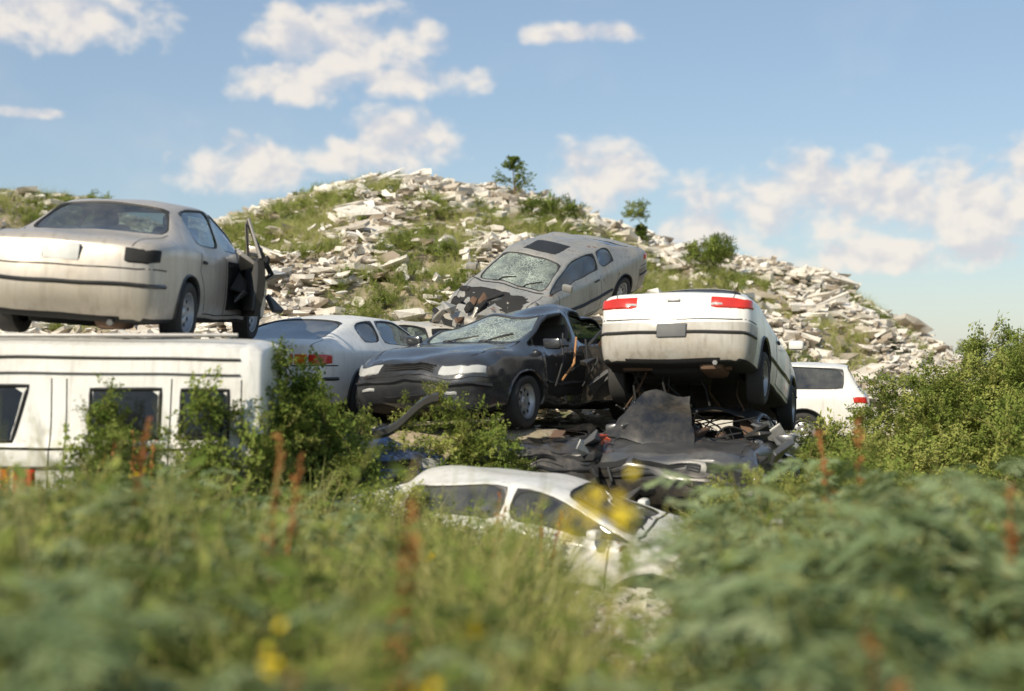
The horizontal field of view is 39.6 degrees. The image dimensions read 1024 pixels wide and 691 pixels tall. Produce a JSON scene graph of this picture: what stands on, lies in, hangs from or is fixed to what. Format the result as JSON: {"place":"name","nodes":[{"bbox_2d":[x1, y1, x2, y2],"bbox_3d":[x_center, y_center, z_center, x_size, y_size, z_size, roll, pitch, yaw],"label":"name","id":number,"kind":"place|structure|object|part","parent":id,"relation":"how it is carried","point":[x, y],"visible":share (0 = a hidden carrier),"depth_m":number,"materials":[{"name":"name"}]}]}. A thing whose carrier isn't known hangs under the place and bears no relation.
{"place":"outdoors","nodes":[
{"label":"outdoors","id":0,"kind":"place"},
{"bbox_2d":[0,188,991,687],"bbox_3d":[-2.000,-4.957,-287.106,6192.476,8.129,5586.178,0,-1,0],"label":"ground","id":1,"kind":"structure","parent":0,"point":[532,432],"depth_m":24.83,"materials":[{"name":"soil"}]},
{"bbox_2d":[0,333,290,521],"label":"white camper van","id":2,"kind":"object","parent":1,"relation":"on","point":[52,377],"visible":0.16,"depth_m":12.25,"materials":[{"name":"metal"}]},
{"bbox_3d":[-4.614,0.596,12.197,0.902,0.499,0.091,0,-1,0],"label":"side window","id":3,"kind":"part","parent":2,"relation":"part of","materials":[{"name":"black glass"}]},
{"bbox_3d":[-3.321,0.589,12.199,0.600,0.423,0.078,0,-1,0],"label":"side window","id":4,"kind":"part","parent":2,"relation":"part of","materials":[{"name":"black glass"}]},
{"bbox_2d":[0,198,286,338],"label":"silver sedan","id":5,"kind":"object","parent":2,"relation":"on","point":[105,270],"visible":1,"depth_m":12.80,"materials":[{"name":"metal"}]},
{"bbox_3d":[-2.799,-0.636,15.323,0.112,0.677,1.015,0,-1,-20],"label":"open door","id":6,"kind":"part","parent":5,"relation":"part of","materials":[{"name":"beige paint"}]},
{"bbox_3d":[-2.637,0.592,12.204,0.407,0.419,0.076,0,-1,0],"label":"side window","id":7,"kind":"part","parent":2,"relation":"part of","materials":[{"name":"black glass"}]},
{"bbox_2d":[0,334,389,530],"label":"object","id":8,"kind":"object","parent":1,"relation":"on","point":[297,425],"visible":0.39,"depth_m":11.99,"materials":[{"name":"green plant"}]},
{"bbox_2d":[292,434,446,490],"bbox_3d":[-2.751,1.365,15.467,4.588,0.975,2.056,-1,-1,44],"label":"crushed blue car","id":9,"kind":"object","parent":1,"relation":"on","point":[424,460],"visible":0.06,"depth_m":14.15,"materials":[{"name":"metal"}]},
{"bbox_2d":[227,315,441,421],"bbox_3d":[-2.154,0.281,18.195,2.029,1.315,4.545,0,-1,19],"label":"white hatchback","id":10,"kind":"object","parent":9,"relation":"on","point":[348,346],"visible":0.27,"depth_m":16.64,"materials":[{"name":"metal"}]},
{"bbox_2d":[345,392,438,446],"bbox_3d":[-1.220,0.785,14.014,1.000,0.651,0.250,0,-1,0],"label":"bumper cover","id":11,"kind":"object","parent":9,"relation":"on","point":[411,413],"visible":0.69,"depth_m":14.07,"materials":[{"name":"black paint"}]},
{"bbox_2d":[319,321,453,414],"bbox_3d":[-1.908,0.289,20.359,4.560,1.307,2.065,0,2,-25],"label":"white hatchback","id":12,"kind":"object","parent":1,"relation":"on","point":[428,328],"visible":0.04,"depth_m":19.99,"materials":[{"name":"metal"}]},
{"bbox_2d":[429,232,646,334],"bbox_3d":[0.463,-0.932,21.570,1.848,1.210,4.186,15,24,30],"label":"wrecked silver hatchback","id":13,"kind":"object","parent":12,"relation":"on","point":[585,275],"visible":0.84,"depth_m":21.10,"materials":[{"name":"metal"}]},
{"bbox_2d":[0,167,979,677],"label":"concrete rubble pile","id":14,"kind":"object","parent":1,"relation":"on","point":[396,205],"visible":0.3,"depth_m":30.50,"materials":[{"name":"grey concrete"}]},
{"bbox_2d":[0,167,976,431],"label":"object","id":15,"kind":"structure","parent":14,"relation":"on","point":[714,247],"depth_m":30.73,"materials":[{"name":"green plant"}]},
{"bbox_2d":[486,154,536,193],"bbox_3d":[0.048,-4.340,37.382,1.285,1.370,1.205,0,-1,-22],"label":"young tree","id":16,"kind":"object","parent":14,"relation":"on","point":[511,163],"visible":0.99,"depth_m":37.33,"materials":[{"name":"green plant"}]},
{"bbox_2d":[633,223,653,241],"bbox_3d":[3.288,-2.748,36.387,0.548,0.767,0.752,0,-1,-22],"label":"young tree","id":17,"kind":"object","parent":14,"relation":"on","point":[640,231],"visible":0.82,"depth_m":36.25,"materials":[{"name":"green plant"}]},
{"bbox_2d":[0,401,1023,690],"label":"weed field","id":18,"kind":"structure","parent":1,"relation":"on","point":[152,587],"depth_m":4.99,"materials":[{"name":"green plant"}]},
{"bbox_2d":[307,465,721,590],"bbox_3d":[0.154,1.830,13.189,4.897,1.303,2.103,5,3,17],"label":"crushed white sedan","id":19,"kind":"object","parent":1,"relation":"on","point":[516,491],"visible":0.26,"depth_m":12.61,"materials":[{"name":"metal"}]},
{"bbox_2d":[435,423,617,505],"bbox_3d":[0.363,1.457,16.600,2.035,1.040,4.596,-4,-4,7],"label":"crushed dark car","id":20,"kind":"object","parent":1,"relation":"on","point":[555,452],"visible":0.25,"depth_m":14.47,"materials":[{"name":"metal"}]},
{"bbox_2d":[356,304,642,427],"bbox_3d":[0.183,0.224,17.429,2.379,1.461,4.903,0,-1,30],"label":"wrecked dark sedan","id":21,"kind":"object","parent":20,"relation":"on","point":[523,367],"visible":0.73,"depth_m":16.08,"materials":[{"name":"metal"}]},
{"bbox_3d":[1.191,0.336,17.313,0.884,0.661,0.097,0,-1,-30],"label":"open door","id":22,"kind":"part","parent":21,"relation":"part of","materials":[{"name":"black paint"}]},
{"bbox_2d":[290,378,913,554],"bbox_3d":[0.615,1.342,13.380,6.811,2.066,3.752,0,-1,0],"label":"shrub","id":23,"kind":"object","parent":1,"relation":"on","point":[471,447],"visible":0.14,"depth_m":13.99,"materials":[{"name":"green plant"}]},
{"bbox_2d":[576,389,802,512],"bbox_3d":[2.221,1.292,16.318,2.302,1.455,5.136,3,-3,18],"label":"crushed dark car","id":24,"kind":"object","parent":1,"relation":"on","point":[655,431],"visible":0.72,"depth_m":14.67,"materials":[{"name":"metal"}]},
{"bbox_2d":[600,289,803,430],"bbox_3d":[2.449,0.227,17.578,2.075,1.572,4.777,0,-11,18],"label":"white coupe","id":25,"kind":"object","parent":24,"relation":"on","point":[701,348],"visible":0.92,"depth_m":15.59,"materials":[{"name":"metal"}]},
{"bbox_2d":[695,362,872,447],"bbox_3d":[3.426,0.969,23.389,4.866,1.412,2.474,0,-1,14],"label":"white station wagon","id":26,"kind":"object","parent":1,"relation":"on","point":[820,386],"visible":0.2,"depth_m":22.43,"materials":[{"name":"metal"}]},
{"bbox_3d":[3.559,1.063,22.398,0.084,0.636,0.900,1,-1,-38],"label":"open door","id":27,"kind":"part","parent":26,"relation":"part of","materials":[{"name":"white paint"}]},
{"bbox_2d":[786,309,1023,503],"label":"shrub thicket","id":28,"kind":"object","parent":1,"relation":"on","point":[989,409],"visible":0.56,"depth_m":18.89,"materials":[{"name":"green plant"}]},
{"bbox_2d":[956,337,1006,366],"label":"distant tree line","id":29,"kind":"object","parent":1,"relation":"on","point":[961,344],"depth_m":157.81,"materials":[{"name":"green plant"}]},
{"bbox_2d":[0,0,1023,365],"label":"sky","id":30,"kind":"structure","parent":0,"point":[880,143],"materials":[{"name":"blue"}]}
]}

